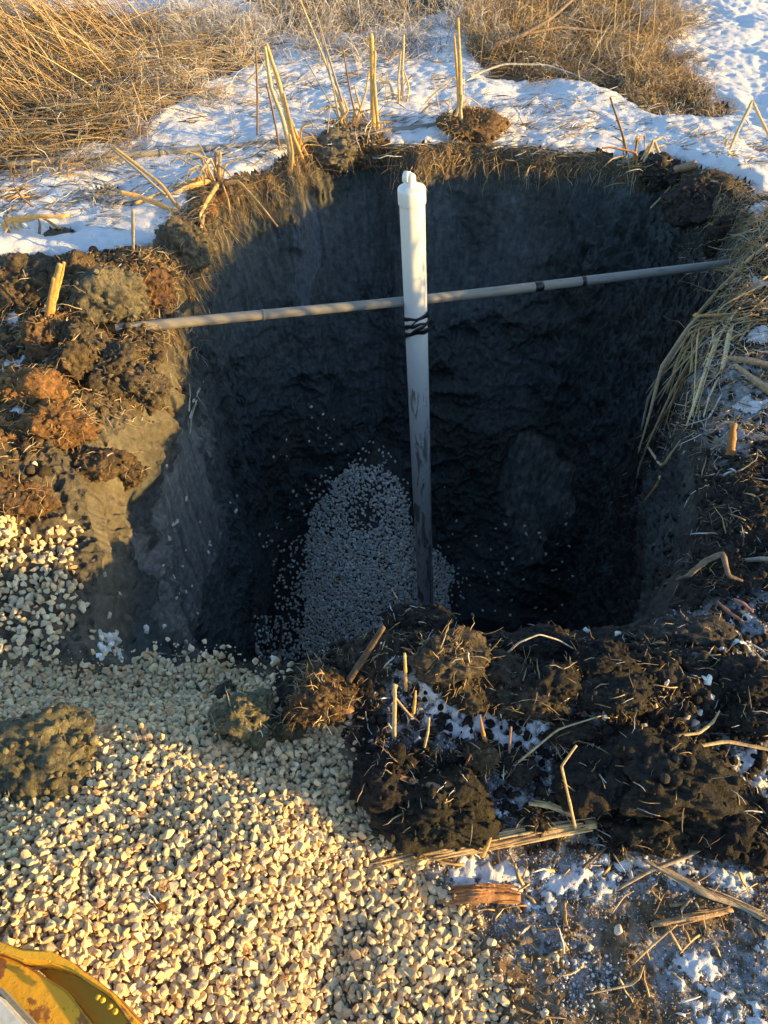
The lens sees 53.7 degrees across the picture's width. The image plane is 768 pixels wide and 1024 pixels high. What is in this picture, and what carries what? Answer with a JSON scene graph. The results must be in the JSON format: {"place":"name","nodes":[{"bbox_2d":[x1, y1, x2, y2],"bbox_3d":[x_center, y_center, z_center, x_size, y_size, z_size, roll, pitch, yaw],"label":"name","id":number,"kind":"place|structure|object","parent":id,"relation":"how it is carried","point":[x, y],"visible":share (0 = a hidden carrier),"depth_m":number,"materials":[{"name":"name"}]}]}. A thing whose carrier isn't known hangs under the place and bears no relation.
{"place":"outdoors","nodes":[
{"label":"outdoors","id":0,"kind":"place"},
{"bbox_2d":[0,0,767,1023],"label":"ground","id":1,"kind":"structure","parent":0,"point":[66,482],"depth_m":2.05,"materials":[{"name":"soil"}]},
{"bbox_2d":[0,514,17,545],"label":"stone lump","id":2,"kind":"object","parent":1,"relation":"on","point":[8,524],"visible":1,"depth_m":2.49,"materials":[{"name":"stone"}]},
{"bbox_2d":[3,304,58,413],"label":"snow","id":3,"kind":"structure","parent":1,"relation":"on","point":[18,361],"depth_m":3.16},
{"bbox_2d":[18,309,62,363],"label":"soil clod","id":4,"kind":"object","parent":3,"relation":"on","point":[39,350],"visible":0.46,"depth_m":3.10,"materials":[{"name":"soil"}]},
{"bbox_2d":[0,463,61,528],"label":"soil clod","id":5,"kind":"object","parent":1,"relation":"on","point":[17,502],"visible":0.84,"depth_m":2.53,"materials":[{"name":"soil"}]},
{"bbox_2d":[0,356,68,409],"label":"soil clod","id":6,"kind":"object","parent":1,"relation":"on","point":[33,380],"visible":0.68,"depth_m":2.79,"materials":[{"name":"soil"}]},
{"bbox_2d":[0,214,69,234],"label":"reed clump","id":7,"kind":"object","parent":1,"relation":"on","point":[14,220],"visible":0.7,"depth_m":4.01,"materials":[{"name":"plant"}]},
{"bbox_2d":[0,155,91,206],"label":"reed clump","id":8,"kind":"object","parent":1,"relation":"on","point":[24,197],"visible":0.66,"depth_m":4.44,"materials":[{"name":"plant"}]},
{"bbox_2d":[44,261,64,319],"bbox_3d":[-1.429,-0.936,3.288,0.185,0.314,0.053,0,47,0],"label":"reed stump","id":9,"kind":"object","parent":1,"relation":"on","point":[55,286],"visible":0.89,"depth_m":3.26,"materials":[{"name":"plant"}]},
{"bbox_2d":[7,390,102,450],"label":"soil clod","id":10,"kind":"object","parent":1,"relation":"on","point":[44,430],"visible":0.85,"depth_m":2.74,"materials":[{"name":"soil"}]},
{"bbox_2d":[0,942,143,1023],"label":"machine step","id":11,"kind":"object","parent":1,"relation":"on","point":[65,991],"visible":1,"depth_m":1.38,"materials":[{"name":"yellow paint"}]},
{"bbox_2d":[0,226,193,479],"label":"soil crumbs","id":12,"kind":"object","parent":1,"relation":"on","point":[24,444],"visible":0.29,"depth_m":3.29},
{"bbox_2d":[0,242,203,533],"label":"straw litter","id":13,"kind":"object","parent":1,"relation":"on","point":[28,312],"visible":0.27,"depth_m":3.33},
{"bbox_2d":[72,447,134,482],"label":"soil clod","id":14,"kind":"object","parent":1,"relation":"on","point":[115,470],"visible":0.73,"depth_m":2.77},
{"bbox_2d":[118,458,148,490],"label":"soil clod","id":15,"kind":"object","parent":1,"relation":"on","point":[135,473],"visible":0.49,"depth_m":2.98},
{"bbox_2d":[0,0,283,196],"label":"dry grass","id":16,"kind":"structure","parent":1,"relation":"on","point":[64,81],"depth_m":5.44,"materials":[{"name":"plant"}]},
{"bbox_2d":[120,363,173,415],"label":"soil clod","id":17,"kind":"object","parent":1,"relation":"on","point":[134,379],"visible":0.78,"depth_m":3.08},
{"bbox_2d":[85,339,152,396],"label":"soil clod","id":18,"kind":"object","parent":17,"relation":"on","point":[119,349],"visible":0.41,"depth_m":3.05,"materials":[{"name":"soil"}]},
{"bbox_2d":[52,334,100,388],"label":"soil clod","id":19,"kind":"object","parent":18,"relation":"on","point":[76,363],"visible":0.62,"depth_m":3.00,"materials":[{"name":"soil"}]},
{"bbox_2d":[55,318,110,354],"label":"soil clod","id":20,"kind":"object","parent":18,"relation":"on","point":[73,327],"visible":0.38,"depth_m":3.09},
{"bbox_2d":[143,213,217,272],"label":"soil clod","id":21,"kind":"object","parent":1,"relation":"on","point":[182,247],"visible":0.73,"depth_m":3.86,"materials":[{"name":"soil"}]},
{"bbox_2d":[92,143,277,239],"bbox_3d":[-1.061,-1.867,4.316,0.768,0.458,0.969,32,55,26],"label":"reed clump","id":22,"kind":"object","parent":1,"relation":"on","point":[207,178],"visible":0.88,"depth_m":4.35,"materials":[{"name":"plant"}]},
{"bbox_2d":[0,514,522,1023],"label":"gravel","id":23,"kind":"structure","parent":1,"relation":"on","point":[156,728],"depth_m":1.78,"materials":[{"name":"gravel"}]},
{"bbox_2d":[0,702,99,808],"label":"soil clod","id":24,"kind":"object","parent":23,"relation":"on","point":[43,761],"visible":0.82,"depth_m":1.89,"materials":[{"name":"soil"}]},
{"bbox_2d":[207,687,276,753],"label":"soil clod","id":25,"kind":"object","parent":23,"relation":"on","point":[231,726],"visible":0.79,"depth_m":2.02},
{"bbox_2d":[438,883,520,905],"bbox_3d":[0.230,0.919,1.823,0.198,0.046,0.050,0,47,0],"label":"bark strip","id":26,"kind":"object","parent":23,"relation":"on","point":[488,893],"visible":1,"depth_m":1.82,"materials":[{"name":"brown wood"}]},
{"bbox_2d":[365,817,596,873],"bbox_3d":[0.241,0.824,1.887,0.591,0.052,0.049,-7,47,-7],"label":"split stem","id":27,"kind":"object","parent":23,"relation":"on","point":[509,837],"visible":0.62,"depth_m":1.88,"materials":[{"name":"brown wood"}]},
{"bbox_2d":[560,745,576,829],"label":"bent stem","id":28,"kind":"object","parent":27,"relation":"on","point":[566,788],"visible":0.94,"depth_m":1.71,"materials":[{"name":"plant"}]},
{"bbox_2d":[241,19,322,172],"bbox_3d":[-0.715,-2.762,4.888,0.382,0.692,1.215,-18,49,-16],"label":"reed clump","id":29,"kind":"object","parent":1,"relation":"on","point":[293,141],"visible":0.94,"depth_m":4.68,"materials":[{"name":"plant"}]},
{"bbox_2d":[269,711,307,743],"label":"soil clod","id":30,"kind":"object","parent":1,"relation":"on","point":[278,735],"visible":0.58,"depth_m":2.03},
{"bbox_2d":[55,0,538,122],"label":"dry grass","id":31,"kind":"structure","parent":1,"relation":"on","point":[238,29],"depth_m":6.28,"materials":[{"name":"plant"}]},
{"bbox_2d":[270,653,362,736],"bbox_3d":[-0.166,0.513,2.069,0.247,0.260,0.254,14,49,13],"label":"soil clod","id":32,"kind":"object","parent":1,"relation":"on","point":[333,679],"visible":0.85,"depth_m":2.02,"materials":[{"name":"soil"}]},
{"bbox_2d":[345,625,385,682],"bbox_3d":[-0.052,0.381,2.028,0.136,0.158,0.023,-32,54,-26],"label":"stick","id":33,"kind":"object","parent":32,"relation":"on","point":[357,667],"visible":1,"depth_m":2.03,"materials":[{"name":"brown wood"}]},
{"bbox_2d":[278,0,379,129],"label":"reed clump","id":34,"kind":"object","parent":1,"relation":"on","point":[343,111],"visible":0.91,"depth_m":4.96,"materials":[{"name":"plant"}]},
{"bbox_2d":[347,33,393,128],"bbox_3d":[-0.085,-2.751,4.896,0.323,0.623,0.206,9,48,8],"label":"reed clump","id":35,"kind":"object","parent":1,"relation":"on","point":[375,121],"visible":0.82,"depth_m":4.88,"materials":[{"name":"plant"}]},
{"bbox_2d":[0,0,767,301],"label":"snow","id":36,"kind":"structure","parent":1,"relation":"on","point":[743,38],"depth_m":5.18,"materials":[{"name":"snow"}]},
{"bbox_2d":[0,246,53,322],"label":"soil clod","id":37,"kind":"object","parent":36,"relation":"on","point":[38,293],"visible":0.49,"depth_m":3.42,"materials":[{"name":"soil"}]},
{"bbox_2d":[47,243,98,302],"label":"soil clod","id":38,"kind":"object","parent":36,"relation":"on","point":[76,259],"visible":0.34,"depth_m":3.43,"materials":[{"name":"soil"}]},
{"bbox_2d":[60,177,119,205],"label":"frosted weed","id":39,"kind":"object","parent":36,"relation":"on","point":[113,192],"visible":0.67,"depth_m":4.38,"materials":[{"name":"plant"}]},
{"bbox_2d":[56,260,153,329],"bbox_3d":[-1.256,-0.946,3.461,0.505,0.422,0.491,0,47,0],"label":"soil clod","id":40,"kind":"object","parent":36,"relation":"on","point":[122,298],"visible":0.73,"depth_m":3.37,"materials":[{"name":"soil"}]},
{"bbox_2d":[0,96,284,233],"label":"straw litter","id":41,"kind":"object","parent":36,"relation":"on","point":[57,202],"visible":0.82,"depth_m":4.40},
{"bbox_2d":[138,268,179,307],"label":"soil clod","id":42,"kind":"object","parent":36,"relation":"on","point":[155,280],"visible":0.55,"depth_m":3.55,"materials":[{"name":"soil"}]},
{"bbox_2d":[305,122,364,174],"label":"soil clod","id":43,"kind":"object","parent":36,"relation":"on","point":[340,146],"visible":0.85,"depth_m":4.89,"materials":[{"name":"soil"}]},
{"bbox_2d":[191,29,496,166],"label":"straw litter","id":44,"kind":"object","parent":36,"relation":"on","point":[403,118],"visible":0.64,"depth_m":5.63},
{"bbox_2d":[352,124,389,174],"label":"soil clod","id":45,"kind":"object","parent":36,"relation":"on","point":[367,161],"visible":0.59,"depth_m":4.95,"materials":[{"name":"soil"}]},
{"bbox_2d":[420,94,516,152],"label":"soil clod","id":46,"kind":"object","parent":36,"relation":"on","point":[493,126],"visible":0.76,"depth_m":4.89,"materials":[{"name":"soil"}]},
{"bbox_2d":[472,0,573,57],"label":"branch","id":47,"kind":"object","parent":36,"relation":"on","point":[531,29],"visible":0.9,"depth_m":5.89,"materials":[{"name":"plant"}]},
{"bbox_2d":[464,63,587,81],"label":"stem","id":48,"kind":"object","parent":36,"relation":"on","point":[503,64],"visible":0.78,"depth_m":5.67,"materials":[{"name":"plant"}]},
{"bbox_2d":[0,106,767,906],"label":"soil crumbs","id":49,"kind":"object","parent":1,"relation":"on","point":[606,730],"visible":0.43,"depth_m":2.00,"materials":[{"name":"soil"}]},
{"bbox_2d":[0,113,767,917],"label":"straw litter","id":50,"kind":"object","parent":1,"relation":"on","point":[152,899],"visible":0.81,"depth_m":1.97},
{"bbox_2d":[0,219,767,576],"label":"straw litter","id":51,"kind":"object","parent":1,"relation":"on","point":[646,419],"visible":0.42,"depth_m":2.93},
{"bbox_2d":[392,684,396,739],"bbox_3d":[0.026,0.514,1.917,0.012,0.308,0.006,0,47,0],"label":"reed stub","id":52,"kind":"object","parent":1,"relation":"on","point":[394,708],"visible":0.93,"depth_m":1.90,"materials":[{"name":"plant"}]},
{"bbox_2d":[376,35,416,103],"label":"reed clump","id":53,"kind":"object","parent":1,"relation":"on","point":[399,94],"visible":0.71,"depth_m":5.33,"materials":[{"name":"plant"}]},
{"bbox_2d":[379,602,455,635],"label":"soil clod","id":54,"kind":"object","parent":1,"relation":"on","point":[443,621],"visible":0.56,"depth_m":2.26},
{"bbox_2d":[105,122,767,381],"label":"straw litter","id":55,"kind":"object","parent":1,"relation":"on","point":[271,171],"visible":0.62,"depth_m":4.57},
{"bbox_2d":[419,17,481,120],"bbox_3d":[0.439,-2.890,4.995,0.317,0.728,0.668,-18,50,-16],"label":"reed clump","id":56,"kind":"object","parent":1,"relation":"on","point":[458,69],"visible":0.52,"depth_m":4.85,"materials":[{"name":"plant"}]},
{"bbox_2d":[184,129,749,314],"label":"hanging roots","id":57,"kind":"object","parent":1,"relation":"hanging from","point":[201,274],"visible":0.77,"depth_m":4.50,"materials":[{"name":"plant"}]},
{"bbox_2d":[461,740,501,775],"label":"soil clod","id":58,"kind":"object","parent":1,"relation":"on","point":[479,764],"visible":0.85,"depth_m":1.96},
{"bbox_2d":[499,749,539,787],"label":"soil clod","id":59,"kind":"object","parent":1,"relation":"on","point":[525,772],"visible":0.88,"depth_m":1.95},
{"bbox_2d":[295,437,767,1023],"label":"soil crumbs","id":60,"kind":"object","parent":1,"relation":"on","point":[541,789],"visible":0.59,"depth_m":2.03,"materials":[{"name":"soil"}]},
{"bbox_2d":[301,437,767,1023],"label":"straw litter","id":61,"kind":"object","parent":1,"relation":"on","point":[599,817],"visible":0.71,"depth_m":1.96,"materials":[{"name":"plant"}]},
{"bbox_2d":[520,806,553,835],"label":"soil clod","id":62,"kind":"object","parent":1,"relation":"on","point":[529,814],"visible":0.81,"depth_m":1.90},
{"bbox_2d":[504,622,578,662],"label":"soil clod","id":63,"kind":"object","parent":1,"relation":"on","point":[545,644],"visible":0.51,"depth_m":2.13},
{"bbox_2d":[528,799,570,816],"bbox_3d":[0.421,0.745,1.919,0.112,0.030,0.026,9,48,9],"label":"wood chip","id":64,"kind":"object","parent":1,"relation":"on","point":[549,805],"visible":0.93,"depth_m":1.91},
{"bbox_2d":[501,714,603,776],"bbox_3d":[0.435,0.598,1.980,0.314,0.058,0.029,-21,50,-18],"label":"twig","id":65,"kind":"object","parent":1,"relation":"on","point":[540,743],"visible":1,"depth_m":1.98,"materials":[{"name":"brown wood"}]},
{"bbox_2d":[524,659,581,707],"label":"soil clod","id":66,"kind":"object","parent":1,"relation":"on","point":[550,679],"visible":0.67,"depth_m":1.98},
{"bbox_2d":[357,641,767,1023],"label":"straw litter","id":67,"kind":"object","parent":1,"relation":"on","point":[566,949],"visible":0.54,"depth_m":1.82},
{"bbox_2d":[366,349,767,1023],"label":"snow crumbs","id":68,"kind":"object","parent":1,"relation":"on","point":[582,961],"visible":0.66,"depth_m":1.84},
{"bbox_2d":[413,0,748,116],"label":"dry grass","id":69,"kind":"structure","parent":1,"relation":"on","point":[632,62],"depth_m":6.02,"materials":[{"name":"plant"}]},
{"bbox_2d":[528,26,643,37],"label":"branch","id":70,"kind":"object","parent":69,"relation":"on","point":[561,27],"visible":0.81,"depth_m":6.04,"materials":[{"name":"plant"}]},
{"bbox_2d":[409,614,767,1023],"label":"snow","id":71,"kind":"structure","parent":1,"relation":"on","point":[556,883],"depth_m":1.87,"materials":[{"name":"snow"}]},
{"bbox_2d":[370,765,507,853],"bbox_3d":[0.134,0.735,1.906,0.359,0.161,0.230,0,47,0],"label":"soil clod","id":72,"kind":"object","parent":71,"relation":"on","point":[428,815],"visible":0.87,"depth_m":1.86,"materials":[{"name":"soil"}]},
{"bbox_2d":[349,742,419,814],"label":"soil clod","id":73,"kind":"object","parent":72,"relation":"on","point":[375,789],"visible":0.82,"depth_m":1.87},
{"bbox_2d":[455,640,569,735],"bbox_3d":[0.350,0.467,2.057,0.401,0.239,0.289,0,47,0],"label":"soil clod","id":74,"kind":"object","parent":71,"relation":"on","point":[494,669],"visible":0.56,"depth_m":2.01,"materials":[{"name":"soil"}]},
{"bbox_2d":[410,620,502,698],"bbox_3d":[0.192,0.400,2.044,0.262,0.228,0.253,0,47,0],"label":"soil clod","id":75,"kind":"object","parent":74,"relation":"on","point":[426,662],"visible":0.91,"depth_m":2.00,"materials":[{"name":"soil"}]},
{"bbox_2d":[441,676,497,720],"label":"soil clod","id":76,"kind":"object","parent":74,"relation":"on","point":[471,700],"visible":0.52,"depth_m":2.00,"materials":[{"name":"soil"}]},
{"bbox_2d":[545,718,602,751],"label":"soil clod","id":77,"kind":"object","parent":71,"relation":"on","point":[574,734],"visible":0.68,"depth_m":1.98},
{"bbox_2d":[683,777,763,862],"bbox_3d":[0.847,0.768,1.901,0.341,0.190,0.214,0,47,0],"label":"soil clod","id":78,"kind":"object","parent":71,"relation":"on","point":[729,841],"visible":0.44,"depth_m":1.83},
{"bbox_2d":[738,793,767,875],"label":"soil clod","id":79,"kind":"object","parent":71,"relation":"on","point":[759,862],"visible":0.35,"depth_m":1.83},
{"bbox_2d":[550,745,630,817],"bbox_3d":[0.545,0.690,1.933,0.258,0.162,0.180,0,47,0],"label":"soil clod","id":80,"kind":"object","parent":1,"relation":"on","point":[588,796],"visible":0.6,"depth_m":1.88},
{"bbox_2d":[571,639,641,676],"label":"soil clod","id":81,"kind":"object","parent":1,"relation":"on","point":[601,645],"visible":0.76,"depth_m":2.04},
{"bbox_2d":[457,87,767,185],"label":"straw litter","id":82,"kind":"object","parent":1,"relation":"on","point":[638,165],"visible":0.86,"depth_m":4.95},
{"bbox_2d":[575,669,654,716],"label":"soil clod","id":83,"kind":"object","parent":1,"relation":"on","point":[620,680],"visible":0.69,"depth_m":2.00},
{"bbox_2d":[598,827,632,862],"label":"soil clod","id":84,"kind":"object","parent":1,"relation":"on","point":[614,845],"visible":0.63,"depth_m":1.88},
{"bbox_2d":[602,97,667,171],"bbox_3d":[1.551,-2.276,4.605,0.461,0.446,0.156,0,47,0],"label":"reed clump","id":85,"kind":"object","parent":1,"relation":"on","point":[649,149],"visible":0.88,"depth_m":4.63,"materials":[{"name":"plant"}]},
{"bbox_2d":[611,813,685,858],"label":"soil clod","id":86,"kind":"object","parent":1,"relation":"on","point":[649,831],"visible":0.66,"depth_m":1.85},
{"bbox_2d":[634,151,680,192],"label":"soil clod","id":87,"kind":"object","parent":1,"relation":"on","point":[651,171],"visible":0.69,"depth_m":4.66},
{"bbox_2d":[616,850,699,890],"bbox_3d":[0.695,0.868,1.871,0.282,0.036,0.016,-15,49,-14],"label":"twig","id":88,"kind":"object","parent":1,"relation":"on","point":[664,865],"visible":0.79,"depth_m":1.87,"materials":[{"name":"brown wood"}]},
{"bbox_2d":[600,724,747,831],"bbox_3d":[0.726,0.666,1.921,0.342,0.199,0.280,0,47,0],"label":"soil clod","id":89,"kind":"object","parent":1,"relation":"on","point":[652,748],"visible":0.77,"depth_m":1.84,"materials":[{"name":"soil"}]},
{"bbox_2d":[635,614,736,647],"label":"soil clod","id":90,"kind":"object","parent":1,"relation":"on","point":[695,630],"visible":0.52,"depth_m":2.19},
{"bbox_2d":[650,906,733,927],"bbox_3d":[0.733,0.961,1.800,0.209,0.026,0.023,-8,48,-8],"label":"stick","id":91,"kind":"object","parent":1,"relation":"on","point":[690,917],"visible":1,"depth_m":1.80,"materials":[{"name":"brown wood"}]},
{"bbox_2d":[659,169,734,227],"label":"soil clod","id":92,"kind":"object","parent":1,"relation":"on","point":[690,214],"visible":0.84,"depth_m":4.46,"materials":[{"name":"soil"}]},
{"bbox_2d":[641,857,767,924],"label":"stick","id":93,"kind":"object","parent":1,"relation":"on","point":[757,913],"visible":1,"depth_m":1.82,"materials":[{"name":"brown wood"}]},
{"bbox_2d":[702,214,738,259],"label":"soil clod","id":94,"kind":"object","parent":1,"relation":"on","point":[712,232],"visible":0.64,"depth_m":4.24,"materials":[{"name":"soil"}]},
{"bbox_2d":[726,422,736,456],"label":"stalk","id":95,"kind":"object","parent":1,"relation":"on","point":[731,442],"visible":0.87,"depth_m":2.71,"materials":[{"name":"plant"}]},
{"bbox_2d":[701,740,767,750],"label":"twig","id":96,"kind":"object","parent":1,"relation":"on","point":[718,742],"visible":0.72,"depth_m":1.98,"materials":[{"name":"brown wood"}]},
{"bbox_2d":[712,654,767,705],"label":"soil clod","id":97,"kind":"object","parent":1,"relation":"on","point":[734,666],"visible":0.87,"depth_m":2.03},
{"bbox_2d":[717,701,767,744],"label":"soil clod","id":98,"kind":"object","parent":1,"relation":"on","point":[761,717],"visible":0.69,"depth_m":1.99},
{"bbox_2d":[717,100,767,154],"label":"reed clump","id":99,"kind":"object","parent":1,"relation":"on","point":[751,103],"visible":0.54,"depth_m":4.67,"materials":[{"name":"plant"}]},
{"bbox_2d":[732,277,767,413],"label":"snow","id":100,"kind":"structure","parent":1,"relation":"on","point":[751,402],"depth_m":2.98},
{"bbox_2d":[734,364,767,394],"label":"stalk","id":101,"kind":"object","parent":1,"relation":"on","point":[753,378],"visible":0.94,"depth_m":3.00,"materials":[{"name":"plant"}]},
{"bbox_2d":[86,149,751,673],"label":"pit wall","id":102,"kind":"structure","parent":0,"point":[538,407],"depth_m":5.03,"materials":[{"name":"soil"}]},
{"bbox_2d":[96,258,735,333],"bbox_3d":[0.267,-1.061,3.730,3.445,0.068,0.062,-10,48,-12],"label":"pole","id":103,"kind":"object","parent":102,"relation":"on","point":[223,318],"visible":0.9,"depth_m":3.71,"materials":[{"name":"plastic"}]},
{"bbox_2d":[397,171,432,605],"bbox_3d":[0.225,-0.221,4.574,0.132,3.646,0.132,-11,48,-5],"label":"vent pipe","id":104,"kind":"object","parent":103,"relation":"attached to","point":[411,191],"visible":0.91,"depth_m":3.90,"materials":[{"name":"white plastic"}]},
{"bbox_2d":[96,405,738,738],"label":"gravel","id":105,"kind":"structure","parent":102,"relation":"on","point":[111,638],"depth_m":5.47,"materials":[{"name":"gravel"}]},
{"bbox_2d":[455,617,545,632],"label":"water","id":106,"kind":"structure","parent":102,"relation":"on","point":[482,624],"depth_m":5.79,"materials":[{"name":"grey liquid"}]},
{"bbox_2d":[635,276,767,501],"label":"straw bundle","id":107,"kind":"object","parent":102,"relation":"on","point":[679,343],"visible":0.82,"depth_m":3.39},
{"bbox_2d":[662,552,742,585],"bbox_3d":[1.034,0.246,2.531,0.117,0.312,0.236,-32,54,-26],"label":"root","id":108,"kind":"object","parent":102,"relation":"on","point":[704,562],"visible":0.91,"depth_m":2.43,"materials":[{"name":"plant"}]},
{"bbox_2d":[642,178,767,472],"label":"straw litter","id":109,"kind":"object","parent":102,"relation":"on","point":[712,402],"visible":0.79,"depth_m":3.30,"materials":[{"name":"plant"}]},
{"bbox_2d":[683,350,767,368],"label":"stalk","id":110,"kind":"object","parent":102,"relation":"on","point":[755,361],"visible":0.59,"depth_m":3.08,"materials":[{"name":"plant"}]},
{"bbox_2d":[690,242,767,321],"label":"stalk","id":111,"kind":"object","parent":102,"relation":"on","point":[704,307],"visible":0.61,"depth_m":3.96,"materials":[{"name":"plant"}]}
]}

